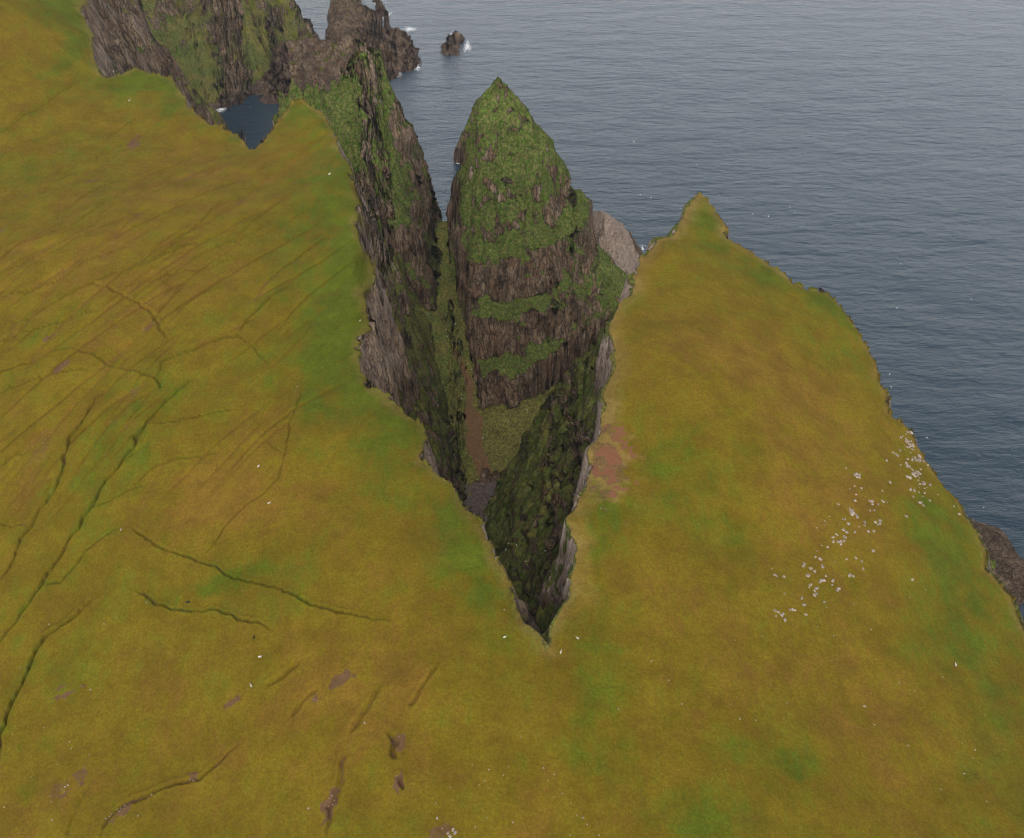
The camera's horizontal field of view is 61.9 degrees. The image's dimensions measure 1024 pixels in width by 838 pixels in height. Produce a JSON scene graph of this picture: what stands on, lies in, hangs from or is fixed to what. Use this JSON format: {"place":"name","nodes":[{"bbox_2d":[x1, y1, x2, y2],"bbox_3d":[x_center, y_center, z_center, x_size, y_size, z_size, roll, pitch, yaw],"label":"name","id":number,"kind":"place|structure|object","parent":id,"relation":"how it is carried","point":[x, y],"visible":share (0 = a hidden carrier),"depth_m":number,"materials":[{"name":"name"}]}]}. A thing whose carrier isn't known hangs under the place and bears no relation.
{"place":"outdoors","nodes":[
{"label":"outdoors","id":0,"kind":"place"},
{"bbox_2d":[0,0,1023,837],"bbox_3d":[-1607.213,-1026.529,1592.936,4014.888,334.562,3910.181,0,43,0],"label":"terrain","id":1,"kind":"structure","parent":0,"point":[194,290],"depth_m":322.38,"materials":[{"name":"green plant"}]},
{"bbox_2d":[464,482,495,521],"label":"rubble","id":2,"kind":"object","parent":1,"relation":"on","point":[473,499],"visible":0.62,"depth_m":617.69,"materials":[{"name":"stone"}]},
{"bbox_2d":[217,0,1023,618],"bbox_3d":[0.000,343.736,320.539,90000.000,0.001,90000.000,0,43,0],"label":"sea","id":3,"kind":"structure","parent":0,"point":[861,162],"depth_m":1059.91,"materials":[{"name":"blue liquid"}]},
{"bbox_2d":[138,0,318,110],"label":"headland","id":4,"kind":"structure","parent":3,"relation":"in","point":[221,51],"depth_m":1162.98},
{"bbox_2d":[249,27,421,104],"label":"foreshore rock","id":5,"kind":"object","parent":3,"relation":"on","point":[302,61],"visible":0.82,"depth_m":1209.84,"materials":[{"name":"brown stone"}]},
{"bbox_2d":[325,0,384,39],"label":"rock islet","id":6,"kind":"object","parent":3,"relation":"on","point":[349,17],"visible":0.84,"depth_m":1343.78,"materials":[{"name":"brown stone"}]},
{"bbox_2d":[272,42,442,310],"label":"rock pinnacle","id":7,"kind":"object","parent":3,"relation":"on","point":[361,108],"visible":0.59,"depth_m":634.43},
{"bbox_2d":[372,0,386,10],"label":"skerry","id":8,"kind":"structure","parent":3,"relation":"in","point":[378,3],"depth_m":1424.10,"materials":[{"name":"brown stone"}]},
{"bbox_2d":[376,7,388,28],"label":"skerry","id":9,"kind":"structure","parent":3,"relation":"in","point":[381,12],"depth_m":1390.27,"materials":[{"name":"brown stone"}]},
{"bbox_2d":[440,30,464,55],"bbox_3d":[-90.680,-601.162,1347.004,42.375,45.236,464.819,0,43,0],"label":"skerry","id":10,"kind":"structure","parent":3,"relation":"in","point":[455,39],"depth_m":1290.10,"materials":[{"name":"brown stone"}]},
{"bbox_2d":[454,139,459,162],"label":"sea stack","id":11,"kind":"object","parent":3,"relation":"in","point":[456,155],"visible":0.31,"depth_m":1010.64,"materials":[{"name":"brown stone"}]},
{"bbox_2d":[446,76,626,409],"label":"sea stack","id":12,"kind":"object","parent":3,"relation":"in","point":[545,276],"visible":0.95,"depth_m":648.28,"materials":[{"name":"stone"}]},
{"bbox_2d":[593,210,638,274],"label":"rock outcrop","id":13,"kind":"object","parent":3,"relation":"in","point":[614,240],"visible":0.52,"depth_m":718.91,"materials":[{"name":"grey stone"}]},
{"bbox_2d":[629,232,642,255],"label":"rock outcrop","id":14,"kind":"object","parent":3,"relation":"in","point":[638,251],"visible":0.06,"depth_m":840.14,"materials":[{"name":"grey stone"}]}
]}

